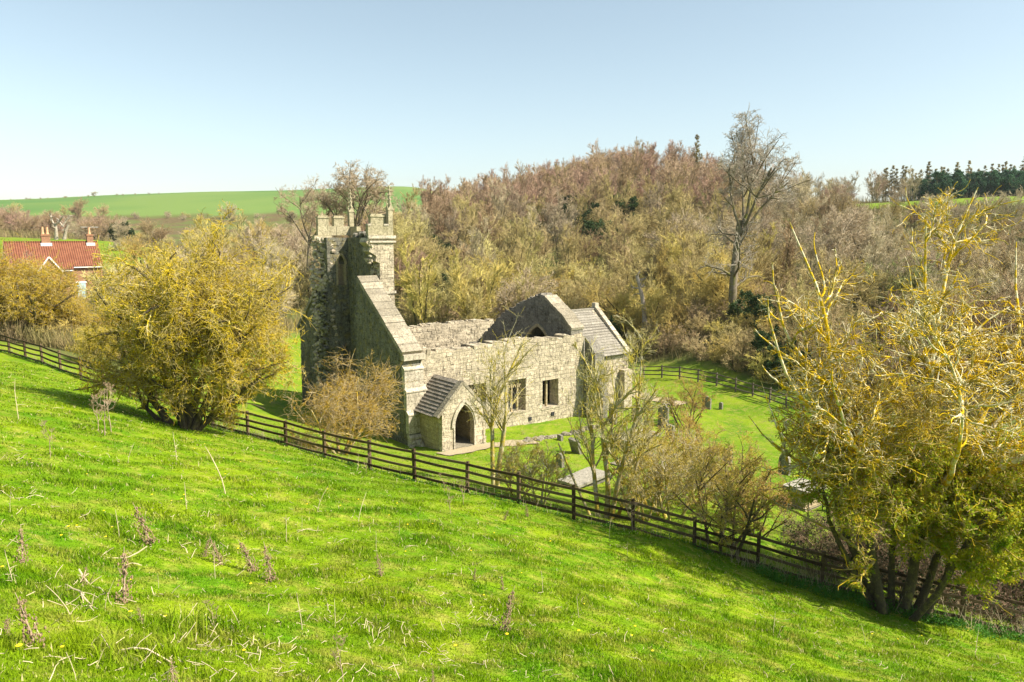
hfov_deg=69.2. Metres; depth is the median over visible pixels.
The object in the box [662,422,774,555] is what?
thorn bush
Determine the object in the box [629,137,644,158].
slender tree
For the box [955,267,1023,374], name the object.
bare tree
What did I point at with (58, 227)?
spreading tree
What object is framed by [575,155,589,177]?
spreading tree
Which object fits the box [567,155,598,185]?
spreading tree
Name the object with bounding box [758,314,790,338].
bare shrub
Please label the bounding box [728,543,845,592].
dead grass stems
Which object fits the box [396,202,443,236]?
spreading tree
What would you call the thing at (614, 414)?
headstone
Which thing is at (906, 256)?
spreading tree
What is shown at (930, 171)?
larch tree
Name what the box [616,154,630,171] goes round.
slender tree
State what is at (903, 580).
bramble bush
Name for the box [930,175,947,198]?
pine tree
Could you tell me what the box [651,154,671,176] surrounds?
spreading tree
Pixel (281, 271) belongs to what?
spreading tree
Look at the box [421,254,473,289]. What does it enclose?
spreading tree
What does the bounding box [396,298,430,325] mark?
bare shrub
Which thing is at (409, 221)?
slender tree
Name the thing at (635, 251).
spreading tree
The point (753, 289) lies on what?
bare shrub
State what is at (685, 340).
bare shrub
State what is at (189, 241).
slender tree
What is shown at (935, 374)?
bare shrub
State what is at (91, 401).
hogweed skeleton
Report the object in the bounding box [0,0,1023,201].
sky
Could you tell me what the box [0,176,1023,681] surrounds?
ground
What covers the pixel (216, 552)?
dock stalk
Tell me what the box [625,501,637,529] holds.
hogweed skeleton
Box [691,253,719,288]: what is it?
spreading tree
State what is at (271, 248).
spreading tree
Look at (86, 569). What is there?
dock stalk
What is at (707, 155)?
slender tree
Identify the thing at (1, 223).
spreading tree
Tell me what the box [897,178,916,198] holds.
spreading tree
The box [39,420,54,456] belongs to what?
hogweed skeleton
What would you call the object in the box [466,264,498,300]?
spreading tree
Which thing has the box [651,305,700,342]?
bare shrub
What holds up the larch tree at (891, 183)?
on the ground at (736, 410)
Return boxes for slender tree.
[181,230,200,252]
[181,237,205,281]
[190,229,232,270]
[193,215,221,245]
[196,232,223,268]
[222,209,247,255]
[234,270,254,298]
[235,221,267,268]
[236,225,267,249]
[236,249,259,287]
[243,218,268,241]
[277,265,300,317]
[291,234,325,274]
[355,202,372,230]
[360,198,384,229]
[384,206,405,226]
[393,206,422,271]
[393,234,410,289]
[394,215,414,239]
[394,239,421,296]
[394,253,436,305]
[396,199,422,229]
[400,183,421,224]
[415,181,435,223]
[416,176,430,210]
[424,252,451,279]
[428,180,439,200]
[430,247,471,320]
[431,191,447,211]
[432,177,443,194]
[435,188,458,230]
[436,174,451,197]
[441,198,468,243]
[445,230,473,270]
[447,260,489,317]
[450,184,464,197]
[451,194,476,239]
[454,217,498,277]
[458,281,491,320]
[459,177,483,203]
[465,174,479,194]
[471,181,490,213]
[471,196,502,256]
[476,168,495,196]
[476,173,492,200]
[478,174,501,194]
[481,173,503,222]
[482,182,511,214]
[488,177,512,221]
[489,217,511,254]
[498,162,523,199]
[498,257,522,284]
[500,224,528,282]
[505,182,531,232]
[505,261,549,309]
[508,172,530,225]
[511,276,538,302]
[513,161,534,204]
[514,173,531,210]
[516,230,547,278]
[517,207,539,253]
[521,164,547,215]
[521,202,541,246]
[528,221,553,271]
[532,162,551,201]
[539,188,574,246]
[546,204,581,253]
[547,162,572,191]
[554,216,583,273]
[555,165,577,201]
[561,284,586,308]
[562,155,578,180]
[567,172,600,210]
[568,185,595,225]
[570,185,588,206]
[586,138,616,169]
[589,167,614,206]
[589,186,605,206]
[590,197,613,232]
[591,172,610,203]
[594,165,607,189]
[596,228,621,272]
[597,215,637,291]
[598,155,622,207]
[600,170,632,214]
[606,151,636,200]
[612,144,626,164]
[613,160,639,209]
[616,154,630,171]
[624,144,645,185]
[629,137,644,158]
[631,258,663,302]
[632,147,651,183]
[637,169,655,221]
[638,177,667,230]
[642,142,660,160]
[645,174,672,212]
[647,216,676,278]
[648,139,674,170]
[649,193,688,241]
[653,242,668,293]
[663,187,695,236]
[664,156,702,196]
[664,161,693,208]
[665,140,683,163]
[665,160,683,180]
[666,223,711,294]
[671,157,692,184]
[676,143,695,167]
[679,178,701,211]
[681,196,712,237]
[682,162,702,198]
[684,164,700,192]
[687,160,702,191]
[691,146,708,173]
[697,166,728,214]
[698,154,726,196]
[703,169,726,198]
[704,181,727,212]
[705,189,721,213]
[707,161,723,187]
[709,185,722,226]
[714,195,738,245]
[722,176,735,198]
[723,195,758,231]
[726,231,774,282]
[736,180,758,200]
[741,187,760,237]
[746,221,778,264]
[753,212,778,281]
[756,199,781,224]
[757,205,777,234]
[758,193,784,221]
[767,193,787,218]
[774,212,805,291]
[791,168,809,198]
[805,222,821,253]
[811,175,823,190]
[811,212,836,238]
[813,190,833,225]
[823,179,840,195]
[825,219,881,286]
[829,188,851,216]
[831,223,867,266]
[842,171,860,194]
[851,222,906,283]
[864,169,881,202]
[865,172,887,201]
[867,170,888,200]
[878,202,907,236]
[896,224,924,254]
[904,165,923,200]
[904,202,927,233]
[918,200,949,248]
[927,217,973,280]
[941,204,961,243]
[942,187,979,230]
[962,213,1007,258]
[979,216,1013,254]
[980,198,1003,221]
[990,227,1018,285]
[996,231,1015,253]
[997,185,1023,228]
[1015,239,1023,254]
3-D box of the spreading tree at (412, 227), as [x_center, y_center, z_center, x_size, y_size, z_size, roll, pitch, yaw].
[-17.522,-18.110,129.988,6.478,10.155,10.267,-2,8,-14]
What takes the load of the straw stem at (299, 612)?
on the ground at (736, 410)
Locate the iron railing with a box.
[769,467,822,515]
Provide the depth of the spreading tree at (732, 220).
117.28 m
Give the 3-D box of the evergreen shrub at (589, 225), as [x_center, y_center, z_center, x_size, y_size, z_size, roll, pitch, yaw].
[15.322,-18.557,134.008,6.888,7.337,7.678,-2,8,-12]
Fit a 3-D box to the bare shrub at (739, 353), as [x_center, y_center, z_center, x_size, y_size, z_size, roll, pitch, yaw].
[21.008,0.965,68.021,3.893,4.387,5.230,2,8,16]
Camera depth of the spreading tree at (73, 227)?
293.90 m
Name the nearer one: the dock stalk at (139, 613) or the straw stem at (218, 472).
the dock stalk at (139, 613)
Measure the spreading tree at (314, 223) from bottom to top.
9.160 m
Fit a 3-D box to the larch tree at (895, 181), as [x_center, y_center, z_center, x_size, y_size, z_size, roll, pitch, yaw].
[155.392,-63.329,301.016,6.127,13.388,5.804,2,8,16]
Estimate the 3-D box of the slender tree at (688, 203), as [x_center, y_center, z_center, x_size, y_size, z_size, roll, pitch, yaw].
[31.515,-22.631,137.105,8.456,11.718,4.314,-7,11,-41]
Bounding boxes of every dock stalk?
[4,618,10,635]
[13,528,31,563]
[14,593,49,647]
[81,566,88,585]
[111,553,138,603]
[131,503,159,545]
[136,605,144,623]
[168,659,181,681]
[200,539,209,556]
[208,538,224,565]
[238,540,258,572]
[261,541,277,583]
[375,554,383,576]
[493,586,514,630]
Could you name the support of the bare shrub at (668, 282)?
on the ground at (736, 410)
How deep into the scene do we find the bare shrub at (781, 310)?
74.87 m
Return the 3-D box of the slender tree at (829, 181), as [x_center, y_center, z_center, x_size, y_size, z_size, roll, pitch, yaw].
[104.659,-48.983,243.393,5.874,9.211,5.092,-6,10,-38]
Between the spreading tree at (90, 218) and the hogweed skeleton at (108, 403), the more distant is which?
the spreading tree at (90, 218)
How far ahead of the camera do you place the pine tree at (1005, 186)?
260.26 m
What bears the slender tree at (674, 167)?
on the ground at (736, 410)
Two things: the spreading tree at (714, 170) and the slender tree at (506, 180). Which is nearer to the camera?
the slender tree at (506, 180)
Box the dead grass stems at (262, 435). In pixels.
[202,419,264,437]
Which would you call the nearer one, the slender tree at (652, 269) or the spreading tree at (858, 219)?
the slender tree at (652, 269)
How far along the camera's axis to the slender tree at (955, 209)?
147.47 m
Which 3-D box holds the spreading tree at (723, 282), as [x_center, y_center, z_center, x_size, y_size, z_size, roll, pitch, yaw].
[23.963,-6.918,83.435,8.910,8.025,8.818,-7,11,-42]
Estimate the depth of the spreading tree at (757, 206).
158.78 m
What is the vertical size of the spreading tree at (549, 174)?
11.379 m
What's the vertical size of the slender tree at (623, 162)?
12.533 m
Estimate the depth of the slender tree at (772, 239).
104.94 m
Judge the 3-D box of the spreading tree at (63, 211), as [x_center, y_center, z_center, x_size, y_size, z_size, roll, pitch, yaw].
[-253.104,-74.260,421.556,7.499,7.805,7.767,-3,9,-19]
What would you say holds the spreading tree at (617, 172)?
on the ground at (736, 410)
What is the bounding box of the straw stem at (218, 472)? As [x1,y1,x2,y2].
[205,446,225,493]
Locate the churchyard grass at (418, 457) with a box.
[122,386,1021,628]
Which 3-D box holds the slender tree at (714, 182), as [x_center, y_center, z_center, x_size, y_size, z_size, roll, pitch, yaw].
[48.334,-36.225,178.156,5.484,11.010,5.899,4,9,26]
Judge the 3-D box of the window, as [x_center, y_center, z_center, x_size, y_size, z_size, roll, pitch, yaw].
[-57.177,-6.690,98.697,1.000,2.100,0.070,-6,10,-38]
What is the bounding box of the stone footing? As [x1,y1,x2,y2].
[522,425,599,441]
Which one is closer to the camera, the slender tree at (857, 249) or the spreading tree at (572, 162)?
the slender tree at (857, 249)
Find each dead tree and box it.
[49,212,63,239]
[55,215,71,239]
[630,270,646,337]
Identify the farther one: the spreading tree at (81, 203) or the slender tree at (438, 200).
the spreading tree at (81, 203)
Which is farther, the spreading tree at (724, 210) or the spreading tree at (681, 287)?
the spreading tree at (724, 210)
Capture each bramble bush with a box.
[769,503,861,554]
[772,493,960,589]
[777,508,930,585]
[806,523,961,609]
[827,516,1023,620]
[835,503,1022,615]
[880,524,1023,626]
[942,547,1023,637]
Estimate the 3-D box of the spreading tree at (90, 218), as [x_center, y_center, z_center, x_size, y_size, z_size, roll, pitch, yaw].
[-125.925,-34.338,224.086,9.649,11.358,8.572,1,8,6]
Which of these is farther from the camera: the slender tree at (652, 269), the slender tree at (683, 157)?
the slender tree at (683, 157)
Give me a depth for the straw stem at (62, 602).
7.25 m
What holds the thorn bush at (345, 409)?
on the ground at (736, 410)
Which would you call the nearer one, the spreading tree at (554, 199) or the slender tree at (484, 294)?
the slender tree at (484, 294)
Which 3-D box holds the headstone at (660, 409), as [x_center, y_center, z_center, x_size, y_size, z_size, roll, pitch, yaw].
[10.746,5.422,52.716,0.160,2.050,0.900,-6,10,-38]
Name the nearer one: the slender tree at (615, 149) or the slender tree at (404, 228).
the slender tree at (404, 228)
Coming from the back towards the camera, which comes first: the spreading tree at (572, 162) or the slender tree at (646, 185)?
the spreading tree at (572, 162)
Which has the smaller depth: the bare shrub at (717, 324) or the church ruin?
the church ruin
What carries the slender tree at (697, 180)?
on the ground at (736, 410)
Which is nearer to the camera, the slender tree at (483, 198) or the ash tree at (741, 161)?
the ash tree at (741, 161)
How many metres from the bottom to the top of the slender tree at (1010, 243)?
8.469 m
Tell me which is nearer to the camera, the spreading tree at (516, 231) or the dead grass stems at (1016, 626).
the dead grass stems at (1016, 626)
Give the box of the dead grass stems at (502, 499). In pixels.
[2,347,1023,632]
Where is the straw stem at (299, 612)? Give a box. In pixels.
[296,593,305,626]
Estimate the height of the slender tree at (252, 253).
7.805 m
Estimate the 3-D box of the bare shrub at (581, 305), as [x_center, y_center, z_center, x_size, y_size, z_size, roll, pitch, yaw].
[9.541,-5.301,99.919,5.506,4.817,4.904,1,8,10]
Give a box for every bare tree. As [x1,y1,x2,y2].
[2,251,33,274]
[106,261,169,325]
[111,252,238,331]
[394,233,441,325]
[446,248,506,320]
[487,260,564,318]
[798,198,876,267]
[800,291,859,381]
[831,211,901,262]
[839,325,924,398]
[854,251,954,307]
[911,273,1023,387]
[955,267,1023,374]
[964,202,1023,234]
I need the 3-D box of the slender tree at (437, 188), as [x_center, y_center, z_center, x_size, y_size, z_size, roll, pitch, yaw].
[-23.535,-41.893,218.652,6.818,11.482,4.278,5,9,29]
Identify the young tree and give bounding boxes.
[464,303,540,485]
[558,309,674,518]
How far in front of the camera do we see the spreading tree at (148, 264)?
96.39 m
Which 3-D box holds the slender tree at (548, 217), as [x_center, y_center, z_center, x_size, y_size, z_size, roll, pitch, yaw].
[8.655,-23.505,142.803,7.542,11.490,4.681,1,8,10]
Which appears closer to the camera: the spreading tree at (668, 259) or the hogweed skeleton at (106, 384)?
the hogweed skeleton at (106, 384)
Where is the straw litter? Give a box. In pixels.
[0,374,1020,681]
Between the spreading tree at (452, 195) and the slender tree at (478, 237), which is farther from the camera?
the spreading tree at (452, 195)
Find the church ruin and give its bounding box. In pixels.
[297,185,632,451]
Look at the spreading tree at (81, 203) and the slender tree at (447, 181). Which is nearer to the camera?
the slender tree at (447, 181)
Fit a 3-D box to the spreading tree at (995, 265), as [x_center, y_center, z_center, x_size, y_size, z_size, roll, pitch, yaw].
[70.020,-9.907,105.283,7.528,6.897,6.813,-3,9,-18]
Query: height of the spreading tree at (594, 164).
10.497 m
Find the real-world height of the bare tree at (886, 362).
6.406 m
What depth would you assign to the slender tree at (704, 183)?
169.38 m
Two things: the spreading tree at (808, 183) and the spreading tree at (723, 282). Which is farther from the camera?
the spreading tree at (808, 183)
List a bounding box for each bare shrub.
[0,311,30,338]
[31,310,80,341]
[107,237,126,250]
[131,211,139,218]
[395,294,416,312]
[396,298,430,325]
[397,290,427,316]
[408,300,459,323]
[442,302,490,320]
[578,285,599,308]
[627,317,650,340]
[627,326,664,358]
[640,323,666,344]
[644,319,666,342]
[645,285,674,310]
[647,295,666,327]
[648,319,684,354]
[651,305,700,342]
[653,274,674,293]
[663,302,697,330]
[669,323,705,352]
[680,284,714,310]
[681,332,715,360]
[682,299,714,327]
[685,312,715,339]
[698,331,743,363]
[700,288,737,315]
[703,317,736,340]
[707,274,740,301]
[708,320,747,344]
[714,295,742,321]
[719,329,755,371]
[722,280,762,301]
[722,300,756,326]
[728,266,758,286]
[733,311,774,335]
[734,329,769,359]
[738,279,767,305]
[740,317,762,335]
[740,346,798,385]
[748,348,774,370]
[753,279,775,300]
[754,299,792,325]
[757,320,786,341]
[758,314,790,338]
[770,343,817,367]
[775,309,822,334]
[831,297,873,327]
[841,318,864,342]
[859,349,895,368]
[865,303,887,323]
[882,289,904,309]
[921,357,949,390]
[983,366,1021,391]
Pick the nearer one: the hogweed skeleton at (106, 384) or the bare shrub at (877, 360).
the hogweed skeleton at (106, 384)
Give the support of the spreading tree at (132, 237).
on the ground at (736, 410)
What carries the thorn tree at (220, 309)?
on the ground at (736, 410)
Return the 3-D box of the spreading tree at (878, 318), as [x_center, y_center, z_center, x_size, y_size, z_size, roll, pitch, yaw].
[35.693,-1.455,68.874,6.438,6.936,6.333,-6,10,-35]
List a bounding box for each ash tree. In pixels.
[273,175,332,298]
[313,159,398,237]
[697,106,809,324]
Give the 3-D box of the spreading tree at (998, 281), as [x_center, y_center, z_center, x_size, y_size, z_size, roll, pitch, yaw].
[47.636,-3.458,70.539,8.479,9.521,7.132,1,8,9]
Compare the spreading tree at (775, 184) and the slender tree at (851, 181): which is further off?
the slender tree at (851, 181)
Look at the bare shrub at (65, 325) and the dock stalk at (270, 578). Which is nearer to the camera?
the dock stalk at (270, 578)
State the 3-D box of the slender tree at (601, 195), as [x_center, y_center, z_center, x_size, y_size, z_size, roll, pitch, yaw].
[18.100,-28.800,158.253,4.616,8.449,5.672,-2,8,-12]
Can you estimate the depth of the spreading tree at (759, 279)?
85.23 m
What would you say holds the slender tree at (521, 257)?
on the ground at (736, 410)
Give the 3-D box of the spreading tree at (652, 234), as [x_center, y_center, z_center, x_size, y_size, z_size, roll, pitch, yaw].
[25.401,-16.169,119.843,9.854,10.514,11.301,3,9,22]
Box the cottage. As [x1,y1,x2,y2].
[3,227,103,300]
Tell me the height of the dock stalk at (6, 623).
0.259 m
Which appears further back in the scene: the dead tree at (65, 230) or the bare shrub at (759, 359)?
the dead tree at (65, 230)
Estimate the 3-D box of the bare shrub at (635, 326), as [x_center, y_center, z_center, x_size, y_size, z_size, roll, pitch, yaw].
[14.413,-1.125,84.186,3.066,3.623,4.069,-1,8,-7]
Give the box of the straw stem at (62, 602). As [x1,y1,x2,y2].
[47,586,77,613]
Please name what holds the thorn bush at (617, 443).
on the ground at (736, 410)
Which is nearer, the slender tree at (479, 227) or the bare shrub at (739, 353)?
the bare shrub at (739, 353)
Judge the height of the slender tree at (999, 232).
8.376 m
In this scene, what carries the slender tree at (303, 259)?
on the ground at (736, 410)
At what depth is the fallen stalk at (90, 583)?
9.61 m
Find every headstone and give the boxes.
[556,453,564,467]
[557,434,562,440]
[568,437,581,453]
[609,404,616,423]
[657,403,668,427]
[665,424,674,438]
[702,396,711,409]
[778,453,790,475]
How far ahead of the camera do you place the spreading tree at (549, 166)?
215.77 m
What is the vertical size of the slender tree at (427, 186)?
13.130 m
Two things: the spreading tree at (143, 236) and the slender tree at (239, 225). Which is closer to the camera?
the slender tree at (239, 225)
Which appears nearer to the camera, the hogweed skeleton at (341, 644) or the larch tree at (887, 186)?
the hogweed skeleton at (341, 644)
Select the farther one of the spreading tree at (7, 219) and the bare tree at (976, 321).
the spreading tree at (7, 219)
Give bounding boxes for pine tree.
[911,179,934,195]
[917,170,954,196]
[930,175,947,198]
[944,171,968,192]
[945,170,964,198]
[962,177,976,197]
[963,170,987,197]
[965,171,989,196]
[979,175,1001,196]
[983,169,1000,196]
[984,170,1009,196]
[997,171,1022,195]
[1002,167,1023,195]
[1005,174,1023,195]
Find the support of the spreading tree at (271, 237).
on the ground at (736, 410)
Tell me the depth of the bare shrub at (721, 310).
79.14 m
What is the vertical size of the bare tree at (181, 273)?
8.282 m
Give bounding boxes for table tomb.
[780,478,826,511]
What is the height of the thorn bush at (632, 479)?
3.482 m
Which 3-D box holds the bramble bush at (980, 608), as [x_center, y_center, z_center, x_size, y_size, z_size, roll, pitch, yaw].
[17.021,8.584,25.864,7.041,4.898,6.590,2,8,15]
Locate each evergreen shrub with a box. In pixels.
[108,221,134,240]
[252,248,275,269]
[427,234,463,263]
[433,272,467,296]
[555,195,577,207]
[562,201,599,237]
[581,219,619,254]
[606,315,621,336]
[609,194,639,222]
[727,288,776,330]
[749,324,796,362]
[761,344,816,384]
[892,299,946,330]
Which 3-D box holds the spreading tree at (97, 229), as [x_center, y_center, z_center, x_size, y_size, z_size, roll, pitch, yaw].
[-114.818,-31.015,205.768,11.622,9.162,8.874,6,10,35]
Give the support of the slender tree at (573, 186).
on the ground at (736, 410)
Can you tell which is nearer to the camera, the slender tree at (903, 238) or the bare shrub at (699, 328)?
the bare shrub at (699, 328)
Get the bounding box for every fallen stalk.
[65,584,95,607]
[78,569,104,592]
[80,592,93,610]
[104,546,147,558]
[116,639,170,661]
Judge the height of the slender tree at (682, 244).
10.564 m
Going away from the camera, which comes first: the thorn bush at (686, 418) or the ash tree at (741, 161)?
the thorn bush at (686, 418)
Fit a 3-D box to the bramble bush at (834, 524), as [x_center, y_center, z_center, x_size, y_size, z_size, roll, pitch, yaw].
[14.072,7.844,28.081,6.178,4.592,6.601,8,11,43]
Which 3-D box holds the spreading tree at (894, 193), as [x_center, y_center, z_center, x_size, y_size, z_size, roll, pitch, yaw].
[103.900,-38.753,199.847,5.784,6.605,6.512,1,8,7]
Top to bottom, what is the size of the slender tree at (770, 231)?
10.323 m
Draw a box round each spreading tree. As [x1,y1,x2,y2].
[0,206,18,232]
[0,206,25,230]
[0,217,9,229]
[2,209,47,233]
[8,202,22,212]
[10,213,39,234]
[32,208,65,238]
[34,211,65,230]
[44,221,67,234]
[60,204,71,215]
[66,216,86,237]
[68,202,83,219]
[68,219,77,233]
[69,197,88,216]
[69,222,85,237]
[70,253,146,307]
[75,211,108,238]
[75,212,119,240]
[92,203,110,216]
[100,213,121,227]
[109,220,130,240]
[118,232,163,265]
[125,232,136,243]
[134,217,159,246]
[135,234,149,245]
[137,255,179,268]
[144,242,181,268]
[148,222,173,247]
[163,235,174,244]
[168,244,242,276]
[177,224,199,245]
[180,231,193,246]
[186,222,229,243]
[216,240,250,283]
[217,202,237,217]
[229,218,270,257]
[245,256,299,322]
[251,233,294,273]
[252,217,287,248]
[255,260,304,294]
[264,236,305,275]
[266,221,313,255]
[268,233,310,271]
[270,227,299,245]
[274,259,320,309]
[285,219,314,244]
[311,210,347,236]
[332,214,362,237]
[383,209,400,229]
[393,209,429,248]
[394,246,431,296]
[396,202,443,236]
[399,229,452,264]
[411,231,443,258]
[412,260,436,298]
[413,278,459,322]
[419,235,453,270]
[420,194,459,230]
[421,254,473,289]
[426,199,459,243]
[442,206,467,231]
[442,209,486,261]
[444,189,476,214]
[447,256,525,316]
[450,184,478,202]
[452,190,499,223]
[458,211,514,249]
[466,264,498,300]
[468,229,509,275]
[468,251,510,299]
[471,202,518,243]
[493,272,550,304]
[495,173,523,197]
[501,212,528,245]
[515,253,570,292]
[519,194,546,225]
[523,267,573,298]
[531,274,573,303]
[532,158,558,186]
[532,183,564,228]
[537,161,558,198]
[541,197,575,229]
[545,181,571,203]
[549,254,602,291]
[557,225,607,264]
[557,231,598,270]
[557,255,611,288]
[558,179,582,196]
[559,261,612,301]
[559,267,620,309]
[561,164,587,179]
[566,164,592,193]
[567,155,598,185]
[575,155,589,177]
[576,152,616,183]
[580,274,632,317]
[580,279,650,333]
[589,197,622,230]
[592,202,626,232]
[595,212,648,257]
[601,253,651,286]
[601,274,669,332]
[602,162,634,193]
[603,247,653,294]
[611,145,635,170]
[611,282,661,320]
[616,150,633,163]
[616,211,655,249]
[621,204,671,246]
[622,187,644,214]
[622,232,658,276]
[630,178,645,201]
[633,171,662,198]
[635,150,660,178]
[641,208,695,259]
[646,180,692,223]
[648,214,709,260]
[648,238,692,283]
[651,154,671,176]
[651,157,685,182]
[652,266,719,319]
[660,230,716,279]
[664,184,690,213]
[669,244,719,306]
[678,155,693,178]
[683,208,732,252]
[687,228,727,262]
[688,208,731,247]
[688,244,764,304]
[689,225,734,265]
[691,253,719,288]
[701,160,726,182]
[706,159,716,180]
[712,234,785,280]
[713,207,764,252]
[726,206,782,252]
[729,215,781,255]
[732,174,762,201]
[736,197,759,212]
[737,266,769,291]
[741,241,810,290]
[748,271,816,316]
[759,176,789,196]
[764,216,806,264]
[772,194,789,215]
[772,285,856,367]
[774,221,817,260]
[779,247,870,308]
[780,192,797,215]
[782,173,817,199]
[782,232,846,282]
[783,195,806,217]
[783,273,841,334]
[785,208,827,237]
[786,198,819,225]
[791,181,816,203]
[795,193,819,214]
[796,189,842,217]
[808,241,854,275]
[817,182,832,198]
[823,181,850,198]
[823,211,840,233]
[830,176,851,204]
[832,259,892,309]
[835,185,856,210]
[835,189,854,204]
[839,196,857,213]
[840,181,853,192]
[841,203,879,230]
[843,204,873,243]
[846,221,891,246]
[858,257,906,305]
[861,289,929,349]
[870,231,913,271]
[873,197,907,222]
[875,219,908,242]
[879,242,919,281]
[887,317,931,375]
[888,294,958,363]
[889,186,907,203]
[890,237,943,275]
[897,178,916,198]
[904,199,934,226]
[905,228,940,256]
[905,272,976,341]
[907,234,954,289]
[909,266,996,300]
[917,192,936,209]
[920,269,979,311]
[936,194,955,206]
[944,233,1015,270]
[949,261,1014,306]
[953,200,977,219]
[960,240,998,278]
[963,239,1023,301]
[964,255,1023,333]
[971,217,1023,251]
[973,192,1008,217]
[977,247,1022,280]
[988,204,1012,215]
[989,244,1023,280]
[996,188,1020,208]
[998,316,1023,346]
[1000,323,1023,367]
[1006,215,1023,237]
[1006,249,1023,283]
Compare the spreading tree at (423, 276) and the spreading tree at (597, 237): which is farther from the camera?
the spreading tree at (597, 237)
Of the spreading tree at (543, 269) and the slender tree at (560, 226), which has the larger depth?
the slender tree at (560, 226)
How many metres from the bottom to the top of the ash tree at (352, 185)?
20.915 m
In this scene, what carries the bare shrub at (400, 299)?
on the ground at (736, 410)
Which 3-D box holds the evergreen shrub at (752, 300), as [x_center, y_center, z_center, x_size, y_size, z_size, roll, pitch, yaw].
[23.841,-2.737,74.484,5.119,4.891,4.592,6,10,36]
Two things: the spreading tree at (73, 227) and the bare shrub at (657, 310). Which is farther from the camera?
the spreading tree at (73, 227)
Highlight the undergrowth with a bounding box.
[0,168,1023,420]
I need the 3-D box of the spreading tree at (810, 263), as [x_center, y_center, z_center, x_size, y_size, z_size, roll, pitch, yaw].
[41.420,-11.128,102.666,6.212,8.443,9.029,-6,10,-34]
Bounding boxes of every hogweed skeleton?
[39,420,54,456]
[90,392,103,430]
[91,388,114,434]
[100,382,117,431]
[204,600,218,626]
[330,633,347,681]
[445,488,453,513]
[456,479,467,502]
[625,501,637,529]
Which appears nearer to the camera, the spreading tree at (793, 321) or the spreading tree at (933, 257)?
the spreading tree at (793, 321)
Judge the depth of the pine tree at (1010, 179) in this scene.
257.09 m
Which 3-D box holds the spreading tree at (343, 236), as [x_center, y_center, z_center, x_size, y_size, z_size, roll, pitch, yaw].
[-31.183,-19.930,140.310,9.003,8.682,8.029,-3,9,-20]
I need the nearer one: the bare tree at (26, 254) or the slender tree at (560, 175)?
the bare tree at (26, 254)
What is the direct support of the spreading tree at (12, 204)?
on the ground at (736, 410)
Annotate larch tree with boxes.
[691,134,705,172]
[880,167,893,198]
[886,165,897,201]
[889,168,899,195]
[896,165,905,194]
[896,166,909,198]
[923,166,930,179]
[925,161,932,179]
[965,160,971,178]
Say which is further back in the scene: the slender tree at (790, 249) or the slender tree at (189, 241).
the slender tree at (189, 241)
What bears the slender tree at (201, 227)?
on the ground at (736, 410)
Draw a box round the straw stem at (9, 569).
[5,553,13,580]
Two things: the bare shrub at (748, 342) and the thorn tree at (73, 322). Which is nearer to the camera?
the thorn tree at (73, 322)
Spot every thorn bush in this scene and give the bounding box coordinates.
[271,346,419,455]
[485,427,551,496]
[502,436,574,504]
[602,412,700,507]
[609,445,674,522]
[622,423,726,519]
[645,403,716,494]
[658,374,716,426]
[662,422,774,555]
[676,426,738,506]
[690,428,789,521]
[724,468,795,536]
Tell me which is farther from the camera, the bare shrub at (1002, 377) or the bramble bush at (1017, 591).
the bare shrub at (1002, 377)
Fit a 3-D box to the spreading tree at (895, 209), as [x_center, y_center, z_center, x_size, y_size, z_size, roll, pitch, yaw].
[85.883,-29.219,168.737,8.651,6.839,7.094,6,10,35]
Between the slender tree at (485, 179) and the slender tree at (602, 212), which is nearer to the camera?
the slender tree at (602, 212)
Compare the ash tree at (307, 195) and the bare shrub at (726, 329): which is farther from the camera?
the ash tree at (307, 195)
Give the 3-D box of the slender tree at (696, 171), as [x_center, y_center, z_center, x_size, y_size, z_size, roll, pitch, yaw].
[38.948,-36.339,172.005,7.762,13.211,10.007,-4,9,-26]
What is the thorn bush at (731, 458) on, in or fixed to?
on the ground at (736, 410)
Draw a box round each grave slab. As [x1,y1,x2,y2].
[558,467,610,487]
[616,428,660,446]
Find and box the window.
[77,283,85,297]
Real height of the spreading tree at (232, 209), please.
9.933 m
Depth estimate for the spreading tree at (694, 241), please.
109.15 m
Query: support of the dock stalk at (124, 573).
on the ground at (736, 410)
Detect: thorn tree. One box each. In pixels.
[0,235,86,338]
[0,238,35,321]
[52,288,102,334]
[64,312,128,365]
[68,199,316,431]
[90,286,159,338]
[748,179,1023,621]
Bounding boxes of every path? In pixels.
[437,439,538,455]
[632,390,686,404]
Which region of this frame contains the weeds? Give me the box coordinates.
[0,350,1018,634]
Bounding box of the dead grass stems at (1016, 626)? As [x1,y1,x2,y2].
[885,585,1023,636]
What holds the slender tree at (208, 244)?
on the ground at (736, 410)
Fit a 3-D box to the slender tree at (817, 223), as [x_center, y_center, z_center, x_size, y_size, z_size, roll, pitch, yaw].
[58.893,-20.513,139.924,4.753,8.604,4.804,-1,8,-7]
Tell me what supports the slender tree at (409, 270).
on the ground at (736, 410)
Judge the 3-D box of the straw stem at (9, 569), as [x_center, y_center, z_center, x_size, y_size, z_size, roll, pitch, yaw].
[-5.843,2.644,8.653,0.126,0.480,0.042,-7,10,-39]
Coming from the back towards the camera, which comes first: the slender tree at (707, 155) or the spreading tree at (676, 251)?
the slender tree at (707, 155)
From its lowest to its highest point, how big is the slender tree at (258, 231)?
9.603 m
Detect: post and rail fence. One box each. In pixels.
[0,335,1023,634]
[628,365,905,433]
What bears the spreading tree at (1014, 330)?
on the ground at (736, 410)
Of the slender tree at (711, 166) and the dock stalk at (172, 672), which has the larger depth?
the slender tree at (711, 166)
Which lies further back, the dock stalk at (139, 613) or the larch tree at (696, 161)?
the larch tree at (696, 161)
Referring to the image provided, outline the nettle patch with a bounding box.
[753,558,1023,643]

